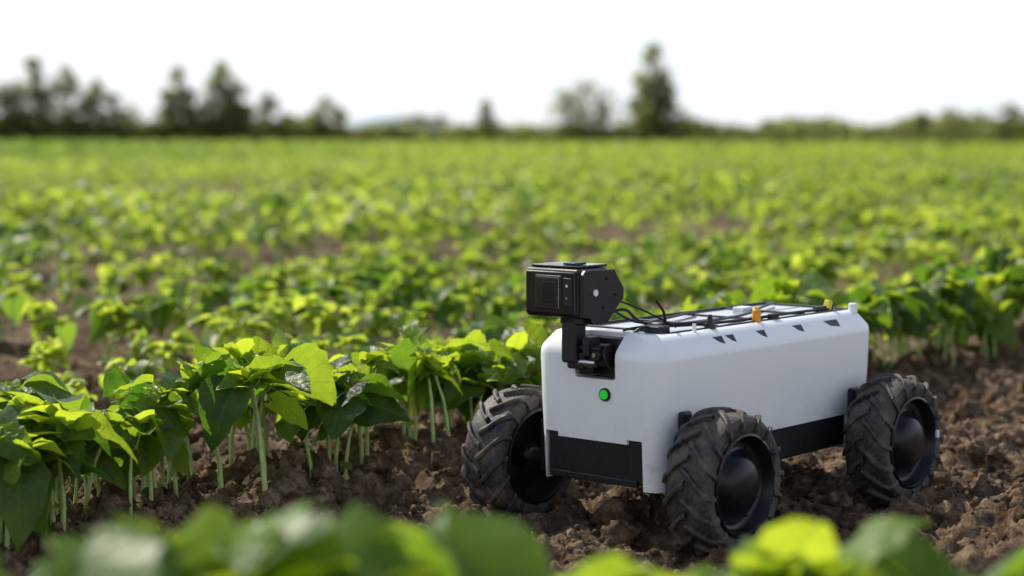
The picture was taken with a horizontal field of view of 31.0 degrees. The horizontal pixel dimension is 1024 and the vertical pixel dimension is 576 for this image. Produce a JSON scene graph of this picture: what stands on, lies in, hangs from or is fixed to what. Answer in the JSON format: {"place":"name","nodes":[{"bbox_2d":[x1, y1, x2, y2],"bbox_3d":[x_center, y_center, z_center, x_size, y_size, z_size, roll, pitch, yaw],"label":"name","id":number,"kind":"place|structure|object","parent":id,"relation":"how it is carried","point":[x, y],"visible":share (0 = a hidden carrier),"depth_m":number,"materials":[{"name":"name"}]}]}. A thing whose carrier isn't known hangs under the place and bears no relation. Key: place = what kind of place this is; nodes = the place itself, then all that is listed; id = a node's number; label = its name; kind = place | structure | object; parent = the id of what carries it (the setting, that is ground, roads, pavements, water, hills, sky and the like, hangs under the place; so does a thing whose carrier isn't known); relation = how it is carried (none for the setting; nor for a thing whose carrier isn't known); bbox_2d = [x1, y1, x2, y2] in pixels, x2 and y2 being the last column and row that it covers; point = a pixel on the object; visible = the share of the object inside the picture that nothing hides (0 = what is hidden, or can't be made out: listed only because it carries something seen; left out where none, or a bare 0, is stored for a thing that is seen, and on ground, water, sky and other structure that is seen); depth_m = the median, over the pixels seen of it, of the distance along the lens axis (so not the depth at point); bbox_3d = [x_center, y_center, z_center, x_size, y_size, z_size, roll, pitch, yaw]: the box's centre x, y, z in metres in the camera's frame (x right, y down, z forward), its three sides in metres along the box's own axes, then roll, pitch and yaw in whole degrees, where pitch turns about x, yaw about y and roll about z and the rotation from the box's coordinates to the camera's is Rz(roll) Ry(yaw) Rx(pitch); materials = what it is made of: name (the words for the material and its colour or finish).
{"place":"outdoors","nodes":[
{"label":"outdoors","id":0,"kind":"place"},
{"bbox_2d":[0,150,1023,575],"bbox_3d":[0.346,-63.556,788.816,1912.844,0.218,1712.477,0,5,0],"label":"ground","id":1,"kind":"structure","parent":0,"point":[84,356],"depth_m":4.70,"materials":[{"name":"soil"}]},
{"bbox_2d":[0,75,24,142],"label":"poplar tree","id":2,"kind":"object","parent":1,"relation":"on","point":[3,130],"visible":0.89,"depth_m":133.98,"materials":[{"name":"green plant"}]},
{"bbox_2d":[0,79,33,142],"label":"poplar tree","id":3,"kind":"object","parent":1,"relation":"on","point":[19,98],"visible":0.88,"depth_m":133.99,"materials":[{"name":"green plant"}]},
{"bbox_2d":[0,55,55,143],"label":"poplar tree","id":4,"kind":"object","parent":1,"relation":"on","point":[36,96],"visible":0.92,"depth_m":133.88,"materials":[{"name":"green plant"}]},
{"bbox_2d":[33,87,65,143],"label":"poplar tree","id":5,"kind":"object","parent":1,"relation":"on","point":[43,113],"visible":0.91,"depth_m":134.07,"materials":[{"name":"green plant"}]},
{"bbox_2d":[39,57,93,142],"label":"poplar tree","id":6,"kind":"object","parent":1,"relation":"on","point":[69,77],"visible":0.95,"depth_m":133.96,"materials":[{"name":"green plant"}]},
{"bbox_2d":[67,93,98,141],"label":"poplar tree","id":7,"kind":"object","parent":1,"relation":"on","point":[86,109],"visible":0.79,"depth_m":134.11,"materials":[{"name":"green plant"}]},
{"bbox_2d":[74,72,120,144],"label":"poplar tree","id":8,"kind":"object","parent":1,"relation":"on","point":[95,91],"visible":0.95,"depth_m":134.03,"materials":[{"name":"green plant"}]},
{"bbox_2d":[97,91,129,141],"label":"poplar tree","id":9,"kind":"object","parent":1,"relation":"on","point":[116,130],"visible":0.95,"depth_m":134.27,"materials":[{"name":"green plant"}]},
{"bbox_2d":[116,100,147,140],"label":"young tree","id":10,"kind":"object","parent":1,"relation":"on","point":[130,120],"visible":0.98,"depth_m":134.31,"materials":[{"name":"green plant"}]},
{"bbox_2d":[136,118,164,143],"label":"broadleaf tree","id":11,"kind":"object","parent":1,"relation":"on","point":[147,132],"visible":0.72,"depth_m":134.39,"materials":[{"name":"green plant"}]},
{"bbox_2d":[148,89,183,143],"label":"poplar tree","id":12,"kind":"object","parent":1,"relation":"on","point":[167,134],"visible":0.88,"depth_m":134.22,"materials":[{"name":"green plant"}]},
{"bbox_2d":[146,64,198,144],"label":"poplar tree","id":13,"kind":"object","parent":1,"relation":"on","point":[176,116],"visible":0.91,"depth_m":133.84,"materials":[{"name":"green plant"}]},
{"bbox_2d":[179,88,209,141],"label":"poplar tree","id":14,"kind":"object","parent":1,"relation":"on","point":[192,123],"visible":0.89,"depth_m":134.11,"materials":[{"name":"green plant"}]},
{"bbox_2d":[195,84,227,141],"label":"poplar tree","id":15,"kind":"object","parent":1,"relation":"on","point":[210,100],"visible":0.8,"depth_m":134.09,"materials":[{"name":"green plant"}]},
{"bbox_2d":[190,53,251,141],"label":"poplar tree","id":16,"kind":"object","parent":1,"relation":"on","point":[217,83],"visible":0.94,"depth_m":133.81,"materials":[{"name":"green plant"}]},
{"bbox_2d":[209,80,259,142],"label":"poplar tree","id":17,"kind":"object","parent":1,"relation":"on","point":[231,97],"visible":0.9,"depth_m":134.00,"materials":[{"name":"green plant"}]},
{"bbox_2d":[0,113,495,143],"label":"hedge line","id":18,"kind":"object","parent":1,"relation":"on","point":[379,132],"visible":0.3,"depth_m":135.60,"materials":[{"name":"green plant"}]},
{"bbox_2d":[234,105,274,140],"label":"young tree","id":19,"kind":"object","parent":1,"relation":"on","point":[250,122],"visible":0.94,"depth_m":134.31,"materials":[{"name":"green plant"}]},
{"bbox_2d":[65,117,458,137],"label":"distant woodland","id":20,"kind":"object","parent":1,"relation":"on","point":[382,121],"visible":0.01,"depth_m":648.01,"materials":[{"name":"plant"}]},
{"bbox_2d":[247,90,286,142],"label":"poplar tree","id":21,"kind":"object","parent":1,"relation":"on","point":[266,109],"visible":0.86,"depth_m":134.22,"materials":[{"name":"green plant"}]},
{"bbox_2d":[269,111,294,141],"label":"young tree","id":22,"kind":"object","parent":1,"relation":"on","point":[280,130],"visible":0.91,"depth_m":134.48,"materials":[{"name":"green plant"}]},
{"bbox_2d":[283,119,311,142],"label":"broadleaf tree","id":23,"kind":"object","parent":1,"relation":"on","point":[298,131],"visible":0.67,"depth_m":134.52,"materials":[{"name":"green plant"}]},
{"bbox_2d":[303,105,333,142],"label":"poplar tree","id":24,"kind":"object","parent":1,"relation":"on","point":[313,115],"visible":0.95,"depth_m":134.25,"materials":[{"name":"green plant"}]},
{"bbox_2d":[305,93,347,141],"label":"broadleaf tree","id":25,"kind":"object","parent":1,"relation":"on","point":[325,102],"visible":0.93,"depth_m":134.10,"materials":[{"name":"green plant"}]},
{"bbox_2d":[324,106,353,142],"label":"poplar tree","id":26,"kind":"object","parent":1,"relation":"on","point":[340,130],"visible":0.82,"depth_m":134.33,"materials":[{"name":"green plant"}]},
{"bbox_2d":[403,113,436,131],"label":"broadleaf tree","id":27,"kind":"object","parent":1,"relation":"on","point":[422,119],"visible":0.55,"depth_m":188.94,"materials":[{"name":"green plant"}]},
{"bbox_2d":[424,110,459,131],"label":"broadleaf tree","id":28,"kind":"object","parent":1,"relation":"on","point":[441,119],"visible":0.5,"depth_m":188.84,"materials":[{"name":"green plant"}]},
{"bbox_2d":[472,97,501,142],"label":"poplar tree","id":29,"kind":"object","parent":1,"relation":"on","point":[485,106],"visible":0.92,"depth_m":131.78,"materials":[{"name":"green plant"}]},
{"bbox_2d":[16,239,963,388],"bbox_3d":[1.659,-0.051,9.468,0.450,0.362,12.661,4,6,40],"label":"bean plant row","id":30,"kind":"object","parent":1,"relation":"on","point":[509,295],"visible":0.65,"depth_m":7.04,"materials":[{"name":"green plant"}]},
{"bbox_2d":[0,196,1015,316],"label":"bean plant row","id":31,"kind":"object","parent":1,"relation":"on","point":[146,272],"visible":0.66,"depth_m":11.28,"materials":[{"name":"green plant"}]},
{"bbox_2d":[0,163,1022,216],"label":"bean plant row","id":32,"kind":"object","parent":1,"relation":"on","point":[478,182],"visible":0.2,"depth_m":22.60,"materials":[{"name":"green plant"}]},
{"bbox_2d":[0,239,1023,551],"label":"bean plant row","id":33,"kind":"object","parent":1,"relation":"on","point":[54,433],"visible":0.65,"depth_m":4.25,"materials":[{"name":"green plant"}]},
{"bbox_2d":[0,347,1023,575],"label":"soil clods","id":34,"kind":"object","parent":1,"relation":"on","point":[614,515],"visible":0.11,"depth_m":4.11,"materials":[{"name":"brown soil"}]},
{"bbox_2d":[0,190,1023,280],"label":"bean plant row","id":35,"kind":"object","parent":1,"relation":"on","point":[350,232],"visible":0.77,"depth_m":12.44,"materials":[{"name":"green plant"}]},
{"bbox_2d":[0,209,1023,341],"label":"bean plant row","id":36,"kind":"object","parent":1,"relation":"on","point":[12,304],"visible":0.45,"depth_m":8.85,"materials":[{"name":"green plant"}]},
{"bbox_2d":[0,202,1023,325],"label":"bean plant row","id":37,"kind":"object","parent":1,"relation":"on","point":[891,218],"visible":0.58,"depth_m":10.38,"materials":[{"name":"green plant"}]},
{"bbox_2d":[0,182,1023,258],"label":"bean plant row","id":38,"kind":"object","parent":1,"relation":"on","point":[78,226],"visible":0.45,"depth_m":15.18,"materials":[{"name":"green plant"}]},
{"bbox_2d":[0,168,1023,253],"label":"bean plant row","id":39,"kind":"object","parent":1,"relation":"on","point":[940,177],"visible":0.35,"depth_m":17.52,"materials":[{"name":"green plant"}]},
{"bbox_2d":[0,181,1023,273],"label":"bean plant row","id":40,"kind":"object","parent":1,"relation":"on","point":[40,230],"visible":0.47,"depth_m":14.84,"materials":[{"name":"green plant"}]},
{"bbox_2d":[0,168,1023,246],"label":"bean plant row","id":41,"kind":"object","parent":1,"relation":"on","point":[679,190],"visible":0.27,"depth_m":20.01,"materials":[{"name":"green plant"}]},
{"bbox_2d":[0,168,1023,234],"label":"bean plant row","id":42,"kind":"object","parent":1,"relation":"on","point":[5,202],"visible":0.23,"depth_m":19.07,"materials":[{"name":"green plant"}]},
{"bbox_2d":[0,500,1023,575],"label":"bean plant row","id":43,"kind":"object","parent":1,"relation":"on","point":[355,539],"visible":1,"depth_m":1.88,"materials":[{"name":"green plant"}]},
{"bbox_2d":[5,177,1023,252],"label":"bean plant row","id":44,"kind":"object","parent":1,"relation":"on","point":[532,208],"visible":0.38,"depth_m":16.55,"materials":[{"name":"green plant"}]},
{"bbox_2d":[22,162,1006,210],"bbox_3d":[4.503,-1.740,29.619,0.689,0.492,34.397,4,6,40],"label":"bean plant row","id":45,"kind":"object","parent":1,"relation":"on","point":[280,188],"visible":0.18,"depth_m":22.45,"materials":[{"name":"green plant"}]},
{"bbox_2d":[8,166,1022,230],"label":"bean plant row","id":46,"kind":"object","parent":1,"relation":"on","point":[32,203],"visible":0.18,"depth_m":19.59,"materials":[{"name":"green plant"}]},
{"bbox_2d":[461,384,571,516],"bbox_3d":[0.019,0.366,4.081,0.121,0.308,0.308,4,15,40],"label":"wheel front","id":47,"kind":"object","parent":1,"relation":"on","point":[501,474],"visible":0.74,"depth_m":4.00,"materials":[{"name":"black rubber"}]},
{"bbox_2d":[527,447,539,464],"bbox_3d":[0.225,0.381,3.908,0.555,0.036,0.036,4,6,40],"label":"wheel hub","id":48,"kind":"object","parent":47,"relation":"attached to","point":[533,455],"visible":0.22,"depth_m":4.04,"materials":[{"name":"metal"}]},
{"bbox_2d":[10,243,1023,415],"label":"bean plant row","id":49,"kind":"object","parent":1,"relation":"on","point":[132,369],"visible":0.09,"depth_m":5.96,"materials":[{"name":"green plant"}]},
{"bbox_2d":[11,167,1023,221],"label":"bean plant row","id":50,"kind":"object","parent":1,"relation":"on","point":[656,181],"visible":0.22,"depth_m":22.23,"materials":[{"name":"green plant"}]},
{"bbox_2d":[18,220,1023,369],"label":"bean plant row","id":51,"kind":"object","parent":1,"relation":"on","point":[164,311],"visible":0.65,"depth_m":7.85,"materials":[{"name":"green plant"}]},
{"bbox_2d":[29,161,1021,215],"bbox_3d":[4.669,-1.840,30.850,0.726,0.494,35.203,4,6,40],"label":"bean plant row","id":52,"kind":"object","parent":1,"relation":"on","point":[336,184],"visible":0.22,"depth_m":22.77,"materials":[{"name":"green plant"}]},
{"bbox_2d":[542,86,588,141],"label":"young tree","id":53,"kind":"object","parent":1,"relation":"on","point":[566,105],"visible":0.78,"depth_m":124.54,"materials":[{"name":"green plant"}]},
{"bbox_2d":[566,75,621,140],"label":"young tree","id":54,"kind":"object","parent":1,"relation":"on","point":[584,88],"visible":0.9,"depth_m":122.56,"materials":[{"name":"green plant"}]},
{"bbox_2d":[550,430,642,485],"bbox_3d":[0.421,0.323,4.153,0.247,0.108,0.766,4,6,40],"label":"chassis","id":55,"kind":"object","parent":1,"relation":"on","point":[598,457],"visible":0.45,"depth_m":3.86,"materials":[{"name":"black plastic"}]},
{"bbox_2d":[550,468,639,487],"bbox_3d":[0.172,0.396,3.866,0.230,0.015,0.014,4,6,40],"label":"front lip","id":56,"kind":"object","parent":55,"relation":"attached to","point":[595,477],"visible":1,"depth_m":3.86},
{"bbox_2d":[541,310,868,492],"bbox_3d":[0.452,0.227,4.165,0.338,0.319,0.865,4,6,40],"label":"shell","id":57,"kind":"object","parent":55,"relation":"on","point":[785,373],"visible":0.63,"depth_m":3.90,"materials":[{"name":"white plastic"}]},
{"bbox_2d":[540,418,545,470],"bbox_3d":[0.091,0.339,4.018,0.035,0.115,0.060,4,6,40],"label":"suspension arm","id":58,"kind":"object","parent":57,"relation":"attached to","point":[542,456],"visible":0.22,"depth_m":4.00},
{"bbox_2d":[589,342,613,366],"bbox_3d":[0.185,0.137,3.821,0.044,0.046,0.036,4,6,40],"label":"servo","id":59,"kind":"object","parent":57,"relation":"attached to","point":[608,348],"visible":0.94,"depth_m":3.80,"materials":[{"name":"black plastic"}]},
{"bbox_2d":[582,336,599,356],"bbox_3d":[0.164,0.120,3.819,0.016,0.040,0.042,4,6,40],"label":"mount clamp","id":60,"kind":"object","parent":59,"relation":"attached to","point":[588,342],"visible":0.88,"depth_m":3.80,"materials":[{"name":"black plastic"}]},
{"bbox_2d":[583,334,623,377],"bbox_3d":[0.194,0.142,3.855,0.101,0.083,0.034,4,6,40],"label":"mount recess","id":61,"kind":"object","parent":57,"relation":"attached to","point":[616,342],"visible":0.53,"depth_m":3.83,"materials":[{"name":"black plastic"}]},
{"bbox_2d":[578,366,602,374],"bbox_3d":[0.164,0.168,3.840,0.038,0.020,0.040,4,6,40],"label":"mast foot","id":62,"kind":"object","parent":61,"relation":"attached to","point":[592,370],"visible":0.82,"depth_m":3.82},
{"bbox_2d":[562,318,585,362],"bbox_3d":[0.128,0.105,3.841,0.040,0.100,0.037,4,6,40],"label":"mast","id":63,"kind":"object","parent":62,"relation":"on","point":[573,334],"visible":0.74,"depth_m":3.82,"materials":[{"name":"black plastic"}]},
{"bbox_2d":[527,266,605,318],"bbox_3d":[0.115,0.006,3.867,0.143,0.102,0.102,4,6,40],"label":"camera head","id":64,"kind":"object","parent":63,"relation":"on","point":[578,272],"visible":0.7,"depth_m":3.81},
{"bbox_2d":[535,274,561,309],"bbox_3d":[0.076,0.008,3.825,0.070,0.070,0.004,4,6,40],"label":"lens frame","id":65,"kind":"object","parent":64,"relation":"attached to","point":[560,297],"visible":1,"depth_m":3.82,"materials":[{"name":"black plastic"}]},
{"bbox_2d":[526,270,575,315],"bbox_3d":[0.080,0.010,3.827,0.131,0.090,0.008,4,6,40],"label":"camera front bezel","id":66,"kind":"object","parent":64,"relation":"attached to","point":[530,295],"visible":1,"depth_m":3.83,"materials":[{"name":"black plastic"}]},
{"bbox_2d":[537,277,557,306],"bbox_3d":[0.074,0.008,3.824,0.058,0.058,0.003,4,6,40],"label":"lens window","id":67,"kind":"structure","parent":66,"relation":"attached to","point":[539,291],"depth_m":3.83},
{"bbox_2d":[542,281,554,302],"bbox_3d":[0.076,0.007,3.820,0.034,0.044,0.004,4,6,40],"label":"camera lens","id":68,"kind":"object","parent":67,"relation":"in","point":[548,291],"visible":1,"depth_m":3.82,"materials":[{"name":"black glass"}]},
{"bbox_2d":[563,278,571,306],"bbox_3d":[0.114,0.010,3.793,0.022,0.060,0.004,4,6,41],"label":"panel","id":69,"kind":"object","parent":64,"relation":"attached to","point":[567,292],"visible":1,"depth_m":3.79,"materials":[{"name":"black plastic"}]},
{"bbox_2d":[532,261,606,268],"bbox_3d":[0.120,-0.048,3.868,0.122,0.006,0.102,4,6,40],"label":"top plate","id":70,"kind":"object","parent":64,"relation":"on","point":[561,265],"visible":0.94,"depth_m":3.85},
{"bbox_2d":[580,269,623,324],"bbox_3d":[0.186,0.017,3.833,0.011,0.114,0.138,4,6,40],"label":"side bracket","id":71,"kind":"object","parent":64,"relation":"attached to","point":[593,311],"visible":1,"depth_m":3.82,"materials":[{"name":"black plastic"}]},
{"bbox_2d":[644,325,669,333],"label":"terminal block","id":72,"kind":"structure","parent":57,"relation":"on","point":[657,329],"depth_m":3.82,"materials":[{"name":"black plastic"}]},
{"bbox_2d":[623,302,774,330],"bbox_3d":[0.469,0.060,4.133,0.096,0.017,0.718,3,6,34],"label":"cable","id":73,"kind":"object","parent":57,"relation":"on","point":[716,319],"visible":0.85,"depth_m":3.96,"materials":[{"name":"black plastic"}]},
{"bbox_2d":[771,414,843,459],"bbox_3d":[0.557,0.345,4.082,0.043,0.077,0.620,4,6,40],"label":"chassis side","id":74,"kind":"object","parent":57,"relation":"attached to","point":[804,438],"visible":0.34,"depth_m":4.19,"materials":[{"name":"black plastic"}]},
{"bbox_3d":[0.474,0.082,4.174,0.228,0.011,0.721,4,6,40],"label":"deck tray","id":75,"kind":"object","parent":57,"relation":"on","visible":0},
{"bbox_2d":[586,301,766,326],"bbox_3d":[0.387,0.061,4.247,0.008,0.012,0.725,4,6,40],"label":"deck rail","id":76,"kind":"object","parent":75,"relation":"on","point":[675,313],"visible":0.29,"depth_m":4.26,"materials":[{"name":"black plastic"}]},
{"bbox_2d":[650,315,718,321],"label":"deck panel","id":77,"kind":"structure","parent":75,"relation":"on","point":[686,318],"depth_m":4.14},
{"bbox_2d":[614,307,827,326],"bbox_3d":[0.493,0.050,4.067,0.685,0.044,0.091,-4,6,-38],"label":"cable","id":78,"kind":"object","parent":75,"relation":"on","point":[631,314],"visible":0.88,"depth_m":4.00,"materials":[{"name":"black plastic"}]},
{"bbox_2d":[694,309,761,315],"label":"deck panel","id":79,"kind":"structure","parent":75,"relation":"on","point":[726,312],"depth_m":4.28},
{"bbox_2d":[669,308,847,333],"bbox_3d":[0.562,0.074,4.098,0.008,0.010,0.725,4,6,40],"label":"deck rail","id":80,"kind":"object","parent":75,"relation":"on","point":[760,321],"visible":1,"depth_m":4.08,"materials":[{"name":"black plastic"}]},
{"bbox_2d":[586,103,613,141],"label":"young tree","id":81,"kind":"object","parent":1,"relation":"on","point":[607,122],"visible":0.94,"depth_m":121.44,"materials":[{"name":"green plant"}]},
{"bbox_2d":[623,86,655,142],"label":"poplar tree","id":82,"kind":"object","parent":1,"relation":"on","point":[630,123],"visible":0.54,"depth_m":118.13,"materials":[{"name":"green plant"}]},
{"bbox_2d":[611,39,680,141],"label":"poplar tree","id":83,"kind":"object","parent":1,"relation":"on","point":[642,79],"visible":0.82,"depth_m":116.72,"materials":[{"name":"green plant"}]},
{"bbox_2d":[635,74,687,142],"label":"poplar tree","id":84,"kind":"object","parent":1,"relation":"on","point":[669,114],"visible":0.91,"depth_m":116.08,"materials":[{"name":"green plant"}]},
{"bbox_2d":[673,111,696,141],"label":"young tree","id":85,"kind":"object","parent":1,"relation":"on","point":[685,122],"visible":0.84,"depth_m":114.17,"materials":[{"name":"green plant"}]},
{"bbox_2d":[690,119,723,142],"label":"broadleaf tree","id":86,"kind":"object","parent":1,"relation":"on","point":[710,126],"visible":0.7,"depth_m":112.30,"materials":[{"name":"green plant"}]},
{"bbox_2d":[662,407,783,555],"bbox_3d":[0.430,0.394,3.734,0.121,0.308,0.308,4,-11,40],"label":"wheel front","id":87,"kind":"object","parent":1,"relation":"on","point":[723,477],"visible":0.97,"depth_m":3.67,"materials":[{"name":"black rubber"}]},
{"bbox_2d":[711,121,740,144],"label":"broadleaf tree","id":88,"kind":"object","parent":1,"relation":"on","point":[726,129],"visible":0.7,"depth_m":110.88,"materials":[{"name":"green plant"}]},
{"bbox_2d":[494,113,1023,150],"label":"hedge line","id":89,"kind":"object","parent":1,"relation":"on","point":[521,132],"visible":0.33,"depth_m":111.85,"materials":[{"name":"green plant"}]},
{"bbox_2d":[814,115,842,142],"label":"young tree","id":90,"kind":"object","parent":1,"relation":"on","point":[829,131],"visible":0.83,"depth_m":101.69,"materials":[{"name":"green plant"}]},
{"bbox_2d":[831,120,855,143],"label":"broadleaf tree","id":91,"kind":"object","parent":1,"relation":"on","point":[844,131],"visible":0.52,"depth_m":100.55,"materials":[{"name":"green plant"}]},
{"bbox_2d":[842,373,943,506],"bbox_3d":[0.881,0.351,4.261,0.121,0.308,0.308,4,-17,40],"label":"wheel rear","id":92,"kind":"object","parent":1,"relation":"on","point":[891,449],"visible":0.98,"depth_m":4.19,"materials":[{"name":"black rubber"}]},
{"bbox_2d":[891,119,918,145],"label":"broadleaf tree","id":93,"kind":"object","parent":1,"relation":"on","point":[906,126],"visible":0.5,"depth_m":95.11,"materials":[{"name":"green plant"}]},
{"bbox_2d":[903,110,938,144],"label":"poplar tree","id":94,"kind":"object","parent":1,"relation":"on","point":[920,123],"visible":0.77,"depth_m":93.65,"materials":[{"name":"green plant"}]},
{"bbox_2d":[917,116,950,144],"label":"broadleaf tree","id":95,"kind":"object","parent":1,"relation":"on","point":[930,132],"visible":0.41,"depth_m":92.48,"materials":[{"name":"green plant"}]},
{"bbox_2d":[934,105,967,143],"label":"young tree","id":96,"kind":"object","parent":1,"relation":"on","point":[946,114],"visible":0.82,"depth_m":91.09,"materials":[{"name":"green plant"}]},
{"bbox_2d":[933,108,983,144],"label":"broadleaf tree","id":97,"kind":"object","parent":1,"relation":"on","point":[965,117],"visible":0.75,"depth_m":90.15,"materials":[{"name":"green plant"}]},
{"bbox_2d":[960,108,1001,144],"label":"broadleaf tree","id":98,"kind":"object","parent":1,"relation":"on","point":[973,125],"visible":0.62,"depth_m":88.53,"materials":[{"name":"green plant"}]},
{"bbox_2d":[974,114,1013,145],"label":"broadleaf tree","id":99,"kind":"object","parent":1,"relation":"on","point":[991,119],"visible":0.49,"depth_m":87.39,"materials":[{"name":"green plant"}]},
{"bbox_2d":[985,101,1023,144],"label":"poplar tree","id":100,"kind":"object","parent":1,"relation":"on","point":[1003,123],"visible":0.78,"depth_m":86.00,"materials":[{"name":"green plant"}]},
{"bbox_2d":[1005,114,1023,144],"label":"broadleaf tree","id":101,"kind":"object","parent":1,"relation":"on","point":[1019,121],"visible":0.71,"depth_m":84.83,"materials":[{"name":"green plant"}]},
{"bbox_2d":[0,136,1023,194],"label":"crop field","id":102,"kind":"structure","parent":0,"point":[722,154],"depth_m":45.07,"materials":[{"name":"green plant"}]},
{"bbox_2d":[0,0,1023,128],"label":"sky","id":103,"kind":"structure","parent":0,"point":[741,62],"materials":[{"name":"white"}]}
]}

